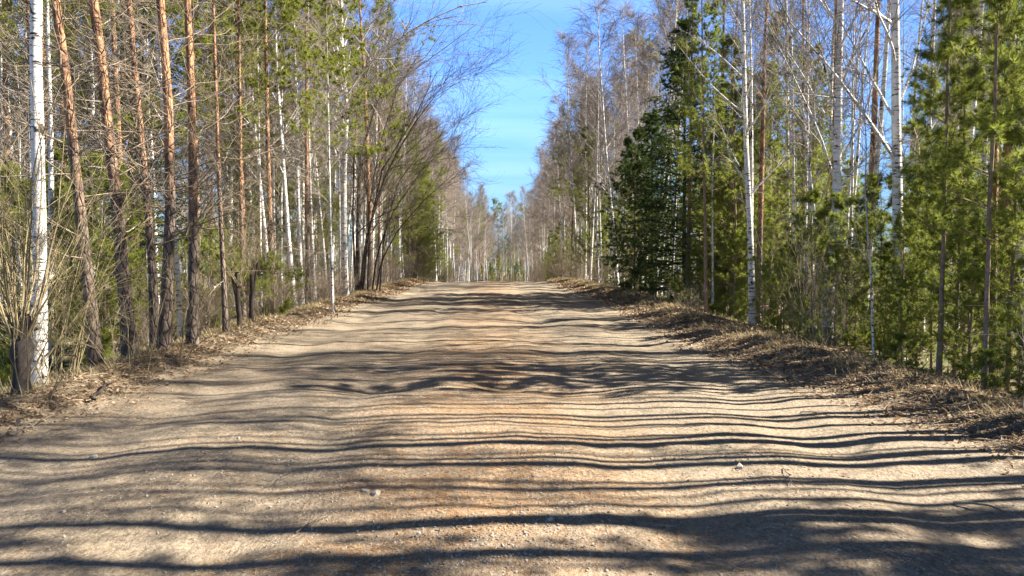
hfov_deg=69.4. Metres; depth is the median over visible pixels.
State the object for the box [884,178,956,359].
young pine
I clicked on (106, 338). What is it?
young pine
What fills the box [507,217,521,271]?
birch tree
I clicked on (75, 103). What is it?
pine tree
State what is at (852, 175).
young birch
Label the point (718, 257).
young pine
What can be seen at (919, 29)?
young birch
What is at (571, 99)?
birch tree
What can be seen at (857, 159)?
young birch
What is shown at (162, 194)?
pine tree
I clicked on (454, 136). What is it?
birch tree
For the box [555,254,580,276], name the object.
bare bush
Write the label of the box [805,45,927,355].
sapling
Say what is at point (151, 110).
young birch
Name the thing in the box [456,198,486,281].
birch tree
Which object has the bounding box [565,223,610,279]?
bare bush
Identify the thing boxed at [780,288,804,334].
young pine
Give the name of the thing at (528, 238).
pine tree
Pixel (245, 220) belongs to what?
young pine
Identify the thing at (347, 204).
birch tree
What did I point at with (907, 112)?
young birch
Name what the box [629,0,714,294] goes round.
birch tree
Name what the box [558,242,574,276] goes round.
young pine
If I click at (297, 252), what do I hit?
bare bush
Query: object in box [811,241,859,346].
young pine
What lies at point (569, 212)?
birch tree
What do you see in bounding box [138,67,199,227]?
young birch
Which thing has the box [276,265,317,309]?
bare bush
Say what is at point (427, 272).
bare bush
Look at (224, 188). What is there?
birch tree
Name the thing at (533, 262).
bare bush
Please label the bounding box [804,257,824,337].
young pine
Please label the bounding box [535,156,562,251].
birch tree
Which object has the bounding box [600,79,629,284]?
young birch
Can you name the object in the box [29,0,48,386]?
birch tree
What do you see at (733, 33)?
young birch
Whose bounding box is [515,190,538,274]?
birch tree
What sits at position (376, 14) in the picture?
birch tree
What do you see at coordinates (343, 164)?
birch tree
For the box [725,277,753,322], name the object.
young pine
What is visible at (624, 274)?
bare bush
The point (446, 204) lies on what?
birch tree
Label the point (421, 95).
birch tree
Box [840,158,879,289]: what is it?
young pine
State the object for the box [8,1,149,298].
pine tree
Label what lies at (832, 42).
birch tree
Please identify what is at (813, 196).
young pine
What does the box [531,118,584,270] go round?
birch tree
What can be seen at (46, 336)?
willow bush
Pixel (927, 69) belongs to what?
young pine
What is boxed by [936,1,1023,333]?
young pine
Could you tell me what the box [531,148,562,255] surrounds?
birch tree
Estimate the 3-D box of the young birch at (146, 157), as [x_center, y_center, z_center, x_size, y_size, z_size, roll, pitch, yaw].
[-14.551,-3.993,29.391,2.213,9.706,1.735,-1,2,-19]
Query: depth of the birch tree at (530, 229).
129.42 m
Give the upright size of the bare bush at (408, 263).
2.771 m
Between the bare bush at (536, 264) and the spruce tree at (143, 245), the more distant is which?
the bare bush at (536, 264)
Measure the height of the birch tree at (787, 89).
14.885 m
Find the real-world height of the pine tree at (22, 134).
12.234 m
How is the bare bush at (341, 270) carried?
on the forest floor
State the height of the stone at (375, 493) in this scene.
0.042 m
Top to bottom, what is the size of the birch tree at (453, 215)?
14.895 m
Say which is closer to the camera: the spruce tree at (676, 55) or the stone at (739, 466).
the stone at (739, 466)
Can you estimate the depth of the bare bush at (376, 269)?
36.03 m
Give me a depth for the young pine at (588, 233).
45.05 m
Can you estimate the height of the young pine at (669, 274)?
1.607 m
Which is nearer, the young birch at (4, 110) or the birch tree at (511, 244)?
the young birch at (4, 110)
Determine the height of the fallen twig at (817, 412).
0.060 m
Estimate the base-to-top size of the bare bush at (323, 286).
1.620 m
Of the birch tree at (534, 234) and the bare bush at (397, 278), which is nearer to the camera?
the bare bush at (397, 278)
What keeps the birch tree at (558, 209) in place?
on the forest floor
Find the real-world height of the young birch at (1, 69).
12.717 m
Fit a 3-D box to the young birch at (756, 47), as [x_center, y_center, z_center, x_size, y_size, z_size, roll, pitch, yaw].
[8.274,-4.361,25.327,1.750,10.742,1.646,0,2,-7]
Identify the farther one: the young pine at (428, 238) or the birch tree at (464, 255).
the birch tree at (464, 255)
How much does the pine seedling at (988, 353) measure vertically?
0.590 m
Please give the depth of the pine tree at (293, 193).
47.52 m
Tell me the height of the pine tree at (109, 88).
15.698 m
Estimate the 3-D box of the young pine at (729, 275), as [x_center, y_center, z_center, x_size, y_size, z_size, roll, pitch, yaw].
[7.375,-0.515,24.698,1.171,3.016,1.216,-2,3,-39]
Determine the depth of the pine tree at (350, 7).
21.55 m
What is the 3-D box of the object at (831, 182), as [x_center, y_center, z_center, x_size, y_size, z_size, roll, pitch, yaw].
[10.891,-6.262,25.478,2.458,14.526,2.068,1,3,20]
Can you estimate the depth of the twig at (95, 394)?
8.36 m
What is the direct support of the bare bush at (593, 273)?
on the forest floor
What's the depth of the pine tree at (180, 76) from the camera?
32.23 m
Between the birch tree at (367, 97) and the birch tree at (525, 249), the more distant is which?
the birch tree at (525, 249)
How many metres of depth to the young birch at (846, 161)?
38.40 m
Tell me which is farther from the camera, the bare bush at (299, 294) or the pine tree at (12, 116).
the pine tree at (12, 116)
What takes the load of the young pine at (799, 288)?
on the forest floor
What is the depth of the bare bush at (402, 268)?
44.99 m
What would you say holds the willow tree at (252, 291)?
on the forest floor
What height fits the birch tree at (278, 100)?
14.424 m
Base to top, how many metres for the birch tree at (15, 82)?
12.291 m
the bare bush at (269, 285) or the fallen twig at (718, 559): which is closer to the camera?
the fallen twig at (718, 559)
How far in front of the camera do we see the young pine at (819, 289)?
18.83 m
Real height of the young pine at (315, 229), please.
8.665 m
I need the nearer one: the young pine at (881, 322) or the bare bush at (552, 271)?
the young pine at (881, 322)
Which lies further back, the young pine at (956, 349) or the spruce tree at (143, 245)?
the spruce tree at (143, 245)
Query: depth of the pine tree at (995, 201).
11.34 m
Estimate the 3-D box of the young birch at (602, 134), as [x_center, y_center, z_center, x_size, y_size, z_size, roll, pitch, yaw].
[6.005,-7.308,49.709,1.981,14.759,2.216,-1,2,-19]
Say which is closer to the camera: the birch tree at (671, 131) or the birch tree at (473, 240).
the birch tree at (671, 131)
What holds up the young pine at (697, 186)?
on the forest floor
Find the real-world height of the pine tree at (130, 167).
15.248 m
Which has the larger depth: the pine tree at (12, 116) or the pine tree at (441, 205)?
the pine tree at (441, 205)
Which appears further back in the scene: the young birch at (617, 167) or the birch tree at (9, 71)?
the young birch at (617, 167)
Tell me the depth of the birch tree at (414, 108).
48.89 m
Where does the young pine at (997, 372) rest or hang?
on the forest floor
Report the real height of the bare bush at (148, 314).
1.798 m
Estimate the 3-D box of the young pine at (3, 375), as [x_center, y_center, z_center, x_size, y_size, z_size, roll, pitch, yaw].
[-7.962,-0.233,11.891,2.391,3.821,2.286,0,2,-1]
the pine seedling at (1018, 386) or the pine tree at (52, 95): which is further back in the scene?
the pine tree at (52, 95)
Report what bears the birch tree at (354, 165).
on the forest floor
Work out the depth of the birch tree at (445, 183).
72.52 m
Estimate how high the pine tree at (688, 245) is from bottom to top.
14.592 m
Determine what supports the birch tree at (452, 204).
on the forest floor
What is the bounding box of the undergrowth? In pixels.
[0,283,1015,391]
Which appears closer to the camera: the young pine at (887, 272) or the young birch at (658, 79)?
the young pine at (887, 272)
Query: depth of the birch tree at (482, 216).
165.09 m
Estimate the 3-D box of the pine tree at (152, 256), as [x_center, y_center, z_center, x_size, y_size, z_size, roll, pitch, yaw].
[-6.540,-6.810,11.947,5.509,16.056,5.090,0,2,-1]
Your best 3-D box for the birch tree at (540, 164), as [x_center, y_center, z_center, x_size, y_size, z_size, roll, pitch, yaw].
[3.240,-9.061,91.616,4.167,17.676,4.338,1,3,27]
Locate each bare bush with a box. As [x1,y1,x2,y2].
[55,258,159,354]
[98,270,214,344]
[107,268,208,354]
[109,259,183,335]
[131,208,261,334]
[144,233,255,331]
[157,247,287,331]
[158,258,250,325]
[174,268,267,327]
[211,231,313,318]
[217,213,326,316]
[228,292,270,321]
[233,189,348,305]
[239,269,311,312]
[245,272,293,317]
[245,278,298,316]
[275,210,362,300]
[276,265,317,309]
[280,271,323,306]
[292,271,334,303]
[295,241,368,299]
[304,218,372,291]
[307,266,340,301]
[312,261,356,296]
[313,263,360,295]
[317,270,359,297]
[338,239,388,287]
[349,273,376,289]
[350,237,401,288]
[350,239,400,285]
[360,239,396,284]
[360,249,392,283]
[374,251,403,281]
[375,225,416,280]
[375,232,415,279]
[376,253,412,281]
[376,259,395,283]
[384,247,416,280]
[388,212,446,276]
[393,248,431,278]
[394,249,418,278]
[406,230,450,277]
[420,265,436,277]
[441,260,457,282]
[443,244,476,279]
[513,227,555,280]
[513,239,544,281]
[526,245,546,277]
[527,254,545,281]
[529,224,579,277]
[535,261,549,280]
[540,233,578,277]
[541,234,565,267]
[544,259,561,278]
[545,259,568,277]
[546,259,569,277]
[548,246,578,277]
[554,231,594,278]
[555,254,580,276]
[556,220,617,278]
[559,264,582,278]
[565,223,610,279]
[571,232,610,281]
[581,255,607,282]
[588,249,625,285]
[590,262,614,283]
[603,250,644,285]
[664,275,716,314]
[705,172,900,346]
[756,214,920,348]
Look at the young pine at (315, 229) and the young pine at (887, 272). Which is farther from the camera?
the young pine at (315, 229)
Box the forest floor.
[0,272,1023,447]
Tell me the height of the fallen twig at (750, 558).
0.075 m
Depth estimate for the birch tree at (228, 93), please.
28.80 m
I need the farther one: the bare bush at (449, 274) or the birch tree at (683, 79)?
the bare bush at (449, 274)
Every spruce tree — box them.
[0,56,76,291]
[56,0,237,332]
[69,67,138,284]
[583,109,708,296]
[595,17,768,307]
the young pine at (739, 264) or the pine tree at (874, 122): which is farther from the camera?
the young pine at (739, 264)
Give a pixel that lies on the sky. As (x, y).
(516, 121)
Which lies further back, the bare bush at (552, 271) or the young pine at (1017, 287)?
the bare bush at (552, 271)
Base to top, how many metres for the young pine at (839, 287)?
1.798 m
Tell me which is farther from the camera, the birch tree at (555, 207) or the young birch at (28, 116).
the birch tree at (555, 207)
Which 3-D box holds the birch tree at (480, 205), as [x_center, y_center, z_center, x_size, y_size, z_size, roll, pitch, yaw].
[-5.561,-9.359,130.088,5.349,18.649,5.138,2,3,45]
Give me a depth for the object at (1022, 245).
11.59 m
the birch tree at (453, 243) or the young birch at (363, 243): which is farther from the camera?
the birch tree at (453, 243)
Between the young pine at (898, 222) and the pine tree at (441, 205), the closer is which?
the young pine at (898, 222)
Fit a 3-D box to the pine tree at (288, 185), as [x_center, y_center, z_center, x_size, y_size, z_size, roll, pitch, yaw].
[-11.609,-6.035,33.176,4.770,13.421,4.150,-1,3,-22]
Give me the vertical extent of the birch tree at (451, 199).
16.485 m
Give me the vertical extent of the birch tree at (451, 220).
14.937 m
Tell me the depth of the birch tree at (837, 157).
16.49 m
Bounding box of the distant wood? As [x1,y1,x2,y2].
[11,96,1016,287]
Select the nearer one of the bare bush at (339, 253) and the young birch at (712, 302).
the young birch at (712, 302)
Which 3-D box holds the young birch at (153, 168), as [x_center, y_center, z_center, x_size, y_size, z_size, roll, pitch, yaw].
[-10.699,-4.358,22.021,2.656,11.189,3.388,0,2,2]
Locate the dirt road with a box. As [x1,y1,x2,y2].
[0,273,1023,575]
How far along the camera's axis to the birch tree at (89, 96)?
27.18 m
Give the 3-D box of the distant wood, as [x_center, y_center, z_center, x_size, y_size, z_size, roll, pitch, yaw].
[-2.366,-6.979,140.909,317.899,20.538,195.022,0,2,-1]
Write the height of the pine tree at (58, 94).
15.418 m
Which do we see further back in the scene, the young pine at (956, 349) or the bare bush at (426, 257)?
the bare bush at (426, 257)
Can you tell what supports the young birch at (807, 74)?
on the forest floor
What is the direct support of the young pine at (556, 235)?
on the forest floor
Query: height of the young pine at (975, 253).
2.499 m
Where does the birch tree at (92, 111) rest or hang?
on the forest floor
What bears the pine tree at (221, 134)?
on the forest floor
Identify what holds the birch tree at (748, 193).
on the forest floor
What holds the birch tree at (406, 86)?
on the forest floor
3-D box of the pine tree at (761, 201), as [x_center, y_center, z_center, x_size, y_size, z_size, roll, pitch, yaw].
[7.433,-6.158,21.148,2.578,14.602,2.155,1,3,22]
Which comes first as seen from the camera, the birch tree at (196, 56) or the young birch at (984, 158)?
the young birch at (984, 158)
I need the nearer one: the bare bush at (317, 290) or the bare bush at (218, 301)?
the bare bush at (218, 301)
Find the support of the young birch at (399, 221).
on the forest floor
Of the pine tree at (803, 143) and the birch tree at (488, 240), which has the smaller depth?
the pine tree at (803, 143)
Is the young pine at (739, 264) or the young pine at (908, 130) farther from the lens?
the young pine at (739, 264)
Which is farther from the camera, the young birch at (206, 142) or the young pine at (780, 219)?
the young pine at (780, 219)
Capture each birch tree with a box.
[0,1,55,312]
[0,4,88,177]
[0,14,51,98]
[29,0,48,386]
[53,0,136,287]
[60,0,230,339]
[66,2,150,279]
[111,7,182,284]
[121,1,292,165]
[171,0,298,307]
[175,1,284,258]
[179,0,268,303]
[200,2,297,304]
[206,2,297,254]
[215,0,366,307]
[229,0,330,291]
[240,0,349,305]
[249,2,367,300]
[259,0,343,300]
[261,60,360,296]
[262,5,360,298]
[263,0,373,240]
[275,1,378,298]
[276,0,374,311]
[291,0,523,295]
[312,0,408,236]
[316,56,387,274]
[319,0,383,289]
[321,37,394,290]
[331,67,384,249]
[331,108,398,234]
[332,56,374,287]
[337,0,428,260]
[352,45,415,282]
[370,5,426,238]
[370,28,435,278]
[372,57,442,274]
[372,60,402,279]
[384,51,452,277]
[386,32,441,276]
[390,88,439,198]
[396,115,447,191]
[412,102,441,183]
[414,124,438,193]
[423,118,452,208]
[429,119,467,280]
[430,131,453,217]
[432,124,464,279]
[433,150,465,280]
[436,146,462,281]
[440,160,463,273]
[440,160,470,281]
[442,156,469,255]
[444,133,474,257]
[445,158,475,280]
[448,157,471,280]
[448,173,471,262]
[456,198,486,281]
[456,206,474,281]
[456,224,471,280]
[457,167,482,281]
[457,195,474,281]
[457,201,473,281]
[459,189,481,281]
[460,213,480,280]
[470,213,487,281]
[471,182,489,279]
[471,214,492,280]
[471,225,484,274]
[473,216,494,279]
[474,188,495,273]
[478,206,487,279]
[481,211,496,280]
[482,194,490,274]
[487,211,499,268]
[489,206,507,275]
[489,212,502,270]
[491,207,517,273]
[496,190,525,276]
[497,216,515,265]
[505,210,521,281]
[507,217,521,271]
[508,195,521,277]
[514,179,546,266]
[514,221,530,280]
[515,189,536,281]
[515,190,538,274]
[516,186,532,281]
[518,193,535,272]
[518,215,537,273]
[519,225,536,264]
[524,171,556,250]
[524,173,553,250]
[526,144,547,255]
[526,191,545,260]
[526,215,541,255]
[527,26,590,277]
[527,133,570,261]
[527,139,558,240]
[530,170,547,247]
[530,189,555,254]
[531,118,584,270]
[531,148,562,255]
[532,91,578,245]
[534,119,567,221]
[535,0,649,286]
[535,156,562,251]
[537,135,584,237]
[543,144,575,239]
[546,165,568,243]
[547,154,583,261]
[553,94,618,226]
[554,68,609,238]
[555,81,612,213]
[557,173,583,246]
[558,27,614,277]
[559,98,611,276]
[561,80,625,278]
[563,74,611,247]
[566,98,614,277]
[569,109,614,281]
[573,0,657,286]
[574,92,614,281]
[588,53,647,277]
[594,64,633,197]
[600,3,664,244]
[600,28,652,237]
[600,69,646,278]
[606,28,675,292]
[609,78,655,174]
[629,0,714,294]
[639,0,727,293]
[640,0,712,297]
[654,1,718,291]
[657,0,829,325]
[708,0,867,287]
[716,0,890,322]
[716,0,926,343]
[719,0,779,275]
[724,0,847,286]
[745,0,1004,360]
[775,0,905,206]
[813,0,993,351]
[906,1,1015,77]
[957,4,1020,381]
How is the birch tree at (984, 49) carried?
on the forest floor
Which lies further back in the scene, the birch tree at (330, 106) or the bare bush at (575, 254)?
the bare bush at (575, 254)
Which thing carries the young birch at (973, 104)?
on the forest floor
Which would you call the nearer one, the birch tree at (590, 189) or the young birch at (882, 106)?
the young birch at (882, 106)
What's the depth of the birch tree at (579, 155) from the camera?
61.71 m
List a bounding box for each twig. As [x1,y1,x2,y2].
[23,412,59,431]
[91,376,113,400]
[296,509,335,532]
[694,549,753,569]
[733,554,771,569]
[772,467,798,493]
[800,411,832,416]
[953,501,1017,516]
[970,529,992,539]
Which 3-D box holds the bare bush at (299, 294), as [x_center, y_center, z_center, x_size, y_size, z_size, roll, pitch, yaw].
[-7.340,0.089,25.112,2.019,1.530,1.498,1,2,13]
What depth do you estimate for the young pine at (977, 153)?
19.17 m
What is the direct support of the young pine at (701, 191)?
on the forest floor
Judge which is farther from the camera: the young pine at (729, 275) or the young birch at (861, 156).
the young birch at (861, 156)
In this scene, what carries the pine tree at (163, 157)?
on the forest floor
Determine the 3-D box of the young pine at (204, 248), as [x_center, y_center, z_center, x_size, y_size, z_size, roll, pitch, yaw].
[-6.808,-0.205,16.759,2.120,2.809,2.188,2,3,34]
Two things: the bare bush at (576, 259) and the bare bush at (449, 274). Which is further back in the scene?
the bare bush at (449, 274)
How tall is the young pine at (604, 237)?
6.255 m
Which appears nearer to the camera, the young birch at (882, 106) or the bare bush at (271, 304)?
the young birch at (882, 106)
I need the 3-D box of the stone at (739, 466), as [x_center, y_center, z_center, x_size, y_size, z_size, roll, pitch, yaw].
[1.696,1.333,5.509,0.052,0.068,0.063,1,3,29]
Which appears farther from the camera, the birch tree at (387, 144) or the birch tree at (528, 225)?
the birch tree at (528, 225)
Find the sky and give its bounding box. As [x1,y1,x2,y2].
[0,0,1022,275]
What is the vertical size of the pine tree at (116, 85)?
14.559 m
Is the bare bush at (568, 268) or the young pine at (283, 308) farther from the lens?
the bare bush at (568, 268)
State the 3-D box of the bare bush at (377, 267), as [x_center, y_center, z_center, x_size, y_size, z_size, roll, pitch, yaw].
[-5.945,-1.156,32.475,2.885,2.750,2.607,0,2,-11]
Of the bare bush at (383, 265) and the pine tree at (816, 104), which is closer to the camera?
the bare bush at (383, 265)
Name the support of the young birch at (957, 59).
on the forest floor
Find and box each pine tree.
[0,0,27,306]
[0,0,152,335]
[0,0,202,314]
[0,0,217,370]
[0,0,276,357]
[0,0,278,346]
[7,4,22,249]
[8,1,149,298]
[11,0,315,349]
[13,15,113,259]
[13,90,58,200]
[17,6,97,181]
[21,11,139,256]
[31,0,347,344]
[42,0,339,331]
[44,0,196,238]
[54,0,180,286]
[56,9,86,306]
[71,0,157,246]
[85,68,159,290]
[98,55,214,270]
[109,0,357,320]
[119,13,139,313]
[136,0,400,301]
[138,0,217,225]
[138,96,186,285]
[158,3,216,324]
[174,75,222,240]
[182,40,254,289]
[186,1,301,285]
[186,50,294,260]
[197,0,409,303]
[204,10,296,300]
[227,3,256,311]
[274,58,311,287]
[275,112,327,251]
[317,0,437,286]
[317,159,338,276]
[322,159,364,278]
[347,54,408,275]
[423,131,448,278]
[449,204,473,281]
[469,199,490,279]
[469,212,484,280]
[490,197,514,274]
[508,202,526,278]
[519,209,539,278]
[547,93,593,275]
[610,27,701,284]
[671,0,714,303]
[671,156,708,265]
[673,114,718,246]
[709,0,772,298]
[710,0,730,303]
[743,0,790,323]
[791,93,846,206]
[796,0,816,227]
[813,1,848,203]
[815,134,845,268]
[853,0,903,326]
[950,38,1019,278]
[955,4,1011,383]
[997,3,1020,346]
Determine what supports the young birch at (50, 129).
on the forest floor
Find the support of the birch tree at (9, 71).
on the forest floor
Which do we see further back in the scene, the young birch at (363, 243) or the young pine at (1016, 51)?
the young birch at (363, 243)
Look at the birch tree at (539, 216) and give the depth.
71.08 m
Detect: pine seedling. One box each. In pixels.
[666,277,684,303]
[676,284,692,306]
[883,331,927,368]
[960,347,1022,390]
[987,326,1023,399]
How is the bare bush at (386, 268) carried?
on the forest floor
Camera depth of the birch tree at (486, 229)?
157.70 m
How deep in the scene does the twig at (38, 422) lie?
6.91 m
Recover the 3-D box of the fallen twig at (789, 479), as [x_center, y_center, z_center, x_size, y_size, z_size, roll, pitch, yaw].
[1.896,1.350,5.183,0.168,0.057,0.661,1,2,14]
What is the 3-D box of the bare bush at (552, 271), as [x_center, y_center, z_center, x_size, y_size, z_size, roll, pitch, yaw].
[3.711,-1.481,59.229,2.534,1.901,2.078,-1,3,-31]
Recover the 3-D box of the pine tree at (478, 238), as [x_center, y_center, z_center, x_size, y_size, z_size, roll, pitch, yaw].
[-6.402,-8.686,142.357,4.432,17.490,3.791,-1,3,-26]
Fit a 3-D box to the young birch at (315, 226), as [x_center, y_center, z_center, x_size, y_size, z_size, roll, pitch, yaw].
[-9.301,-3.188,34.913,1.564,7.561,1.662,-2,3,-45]
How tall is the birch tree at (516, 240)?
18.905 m
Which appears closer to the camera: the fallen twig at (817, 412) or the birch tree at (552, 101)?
the fallen twig at (817, 412)
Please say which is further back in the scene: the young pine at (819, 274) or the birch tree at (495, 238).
the birch tree at (495, 238)
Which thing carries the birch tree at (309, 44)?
on the forest floor
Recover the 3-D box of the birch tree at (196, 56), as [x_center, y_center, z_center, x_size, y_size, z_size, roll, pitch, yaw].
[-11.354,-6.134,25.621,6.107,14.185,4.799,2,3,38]
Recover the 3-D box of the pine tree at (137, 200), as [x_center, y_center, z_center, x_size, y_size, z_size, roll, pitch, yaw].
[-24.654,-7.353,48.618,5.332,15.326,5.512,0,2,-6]
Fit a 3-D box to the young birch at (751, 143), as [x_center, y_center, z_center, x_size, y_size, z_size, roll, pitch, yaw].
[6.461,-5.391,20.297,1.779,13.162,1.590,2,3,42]
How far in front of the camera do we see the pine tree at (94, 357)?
10.04 m
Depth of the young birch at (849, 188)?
21.96 m
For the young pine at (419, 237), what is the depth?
52.91 m
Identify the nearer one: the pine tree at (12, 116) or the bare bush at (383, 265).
the pine tree at (12, 116)
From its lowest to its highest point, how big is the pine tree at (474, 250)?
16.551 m
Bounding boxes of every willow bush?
[0,80,214,390]
[0,171,189,400]
[0,178,160,383]
[0,213,229,373]
[102,209,229,363]
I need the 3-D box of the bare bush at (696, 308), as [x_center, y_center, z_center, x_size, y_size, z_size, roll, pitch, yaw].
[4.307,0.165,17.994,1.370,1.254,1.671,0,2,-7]
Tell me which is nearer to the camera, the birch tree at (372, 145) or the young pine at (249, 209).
the young pine at (249, 209)
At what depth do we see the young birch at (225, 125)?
28.17 m
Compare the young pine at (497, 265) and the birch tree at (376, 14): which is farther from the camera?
the young pine at (497, 265)
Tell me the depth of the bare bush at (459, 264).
94.03 m
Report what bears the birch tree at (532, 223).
on the forest floor
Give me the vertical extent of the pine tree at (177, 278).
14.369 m
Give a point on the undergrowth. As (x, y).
(729, 316)
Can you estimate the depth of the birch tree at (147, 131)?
34.74 m
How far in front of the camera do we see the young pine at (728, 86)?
23.99 m
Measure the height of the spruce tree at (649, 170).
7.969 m
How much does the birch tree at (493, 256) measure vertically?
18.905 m
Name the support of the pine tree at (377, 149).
on the forest floor
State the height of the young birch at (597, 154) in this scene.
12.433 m
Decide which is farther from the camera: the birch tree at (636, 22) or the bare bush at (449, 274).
the bare bush at (449, 274)
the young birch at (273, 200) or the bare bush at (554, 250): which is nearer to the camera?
the young birch at (273, 200)
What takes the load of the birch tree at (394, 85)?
on the forest floor
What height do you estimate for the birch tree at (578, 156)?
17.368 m
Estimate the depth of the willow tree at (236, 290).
15.04 m
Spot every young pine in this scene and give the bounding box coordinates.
[0,160,100,384]
[1,136,131,365]
[48,149,184,360]
[157,218,275,330]
[202,110,296,312]
[214,168,266,293]
[238,250,311,316]
[246,117,318,300]
[246,155,304,288]
[276,109,349,277]
[297,123,361,285]
[360,142,414,280]
[383,116,445,275]
[391,129,442,275]
[391,171,441,277]
[395,139,445,260]
[404,177,447,276]
[409,162,450,276]
[436,238,449,281]
[437,237,450,275]
[495,255,503,280]
[511,262,521,281]
[516,259,523,281]
[540,229,557,279]
[543,224,570,267]
[548,245,560,278]
[551,245,560,276]
[558,125,608,275]
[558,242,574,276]
[569,239,582,276]
[580,196,612,274]
[581,187,626,284]
[590,127,680,291]
[594,163,621,284]
[603,180,649,286]
[617,187,664,292]
[659,0,755,312]
[666,265,675,302]
[669,32,801,316]
[670,153,722,297]
[676,244,711,307]
[684,83,776,314]
[687,135,788,319]
[701,142,799,314]
[707,255,727,312]
[708,10,849,314]
[715,252,742,303]
[720,58,840,311]
[720,257,747,320]
[722,126,791,260]
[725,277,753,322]
[739,187,877,340]
[749,259,779,327]
[751,251,783,327]
[756,41,884,295]
[767,256,801,331]
[768,244,798,328]
[772,189,790,242]
[772,257,809,332]
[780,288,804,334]
[784,231,804,325]
[785,242,816,328]
[792,189,930,350]
[797,170,947,356]
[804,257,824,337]
[808,232,838,322]
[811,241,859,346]
[827,273,859,343]
[829,242,884,351]
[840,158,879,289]
[844,283,870,340]
[851,241,917,359]
[856,118,977,357]
[865,285,910,358]
[873,205,937,365]
[877,283,919,364]
[881,0,1017,330]
[883,0,1023,375]
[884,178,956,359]
[888,0,1023,384]
[888,268,932,362]
[892,0,1011,371]
[894,145,1002,378]
[899,195,954,367]
[924,215,1020,381]
[929,0,1019,300]
[930,241,1004,376]
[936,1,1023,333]
[939,0,1023,391]
[979,250,1023,396]
[979,302,1017,381]
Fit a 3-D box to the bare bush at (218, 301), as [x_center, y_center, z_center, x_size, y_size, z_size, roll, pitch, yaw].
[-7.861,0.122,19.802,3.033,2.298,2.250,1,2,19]
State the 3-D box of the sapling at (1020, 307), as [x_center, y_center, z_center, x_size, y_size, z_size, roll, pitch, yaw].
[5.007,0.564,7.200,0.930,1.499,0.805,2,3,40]
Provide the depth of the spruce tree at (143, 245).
19.35 m
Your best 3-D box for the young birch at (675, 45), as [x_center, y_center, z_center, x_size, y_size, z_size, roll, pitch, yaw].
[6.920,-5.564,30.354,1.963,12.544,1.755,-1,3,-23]
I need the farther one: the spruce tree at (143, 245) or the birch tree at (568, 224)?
the birch tree at (568, 224)
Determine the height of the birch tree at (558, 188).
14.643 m
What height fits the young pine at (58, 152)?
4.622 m
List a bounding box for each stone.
[371,489,380,496]
[736,463,742,469]
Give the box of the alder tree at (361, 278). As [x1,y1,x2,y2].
[276,0,558,291]
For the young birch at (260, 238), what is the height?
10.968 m
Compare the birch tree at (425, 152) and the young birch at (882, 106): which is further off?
the birch tree at (425, 152)
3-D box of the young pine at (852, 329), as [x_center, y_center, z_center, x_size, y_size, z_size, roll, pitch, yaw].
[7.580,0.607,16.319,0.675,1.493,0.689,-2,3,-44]
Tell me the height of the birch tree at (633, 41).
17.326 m
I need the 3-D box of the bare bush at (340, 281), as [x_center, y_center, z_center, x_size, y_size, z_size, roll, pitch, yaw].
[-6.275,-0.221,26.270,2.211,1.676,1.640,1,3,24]
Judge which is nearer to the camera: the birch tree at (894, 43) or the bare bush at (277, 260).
the birch tree at (894, 43)
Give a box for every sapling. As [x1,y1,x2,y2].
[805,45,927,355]
[966,269,1023,410]
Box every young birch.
[0,0,129,372]
[0,1,45,177]
[0,2,26,176]
[0,7,62,241]
[0,14,61,302]
[0,63,46,288]
[20,0,51,314]
[20,2,85,104]
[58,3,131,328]
[85,0,202,303]
[111,1,140,321]
[123,11,177,210]
[125,67,164,261]
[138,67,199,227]
[138,102,198,234]
[164,102,201,294]
[173,98,222,236]
[175,70,226,210]
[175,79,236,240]
[179,104,227,302]
[200,4,236,307]
[234,1,278,315]
[257,45,316,304]
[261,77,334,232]
[295,149,327,294]
[331,33,354,286]
[334,72,399,264]
[334,103,373,290]
[365,157,377,282]
[383,156,411,278]
[568,176,594,274]
[577,60,617,281]
[579,108,619,282]
[584,70,615,280]
[585,35,616,279]
[599,118,632,274]
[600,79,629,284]
[604,126,630,244]
[624,56,658,177]
[638,40,674,295]
[662,0,707,294]
[665,5,699,295]
[700,0,740,312]
[712,0,756,182]
[733,5,771,135]
[740,0,776,219]
[755,0,797,304]
[756,30,832,332]
[780,0,800,220]
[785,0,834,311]
[789,0,820,283]
[820,0,886,291]
[825,138,862,209]
[843,0,890,239]
[844,0,885,241]
[853,123,869,248]
[858,2,890,344]
[867,29,979,326]
[879,0,929,150]
[881,0,944,289]
[900,1,939,253]
[901,5,1002,349]
[949,0,983,350]
[980,9,991,377]
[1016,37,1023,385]

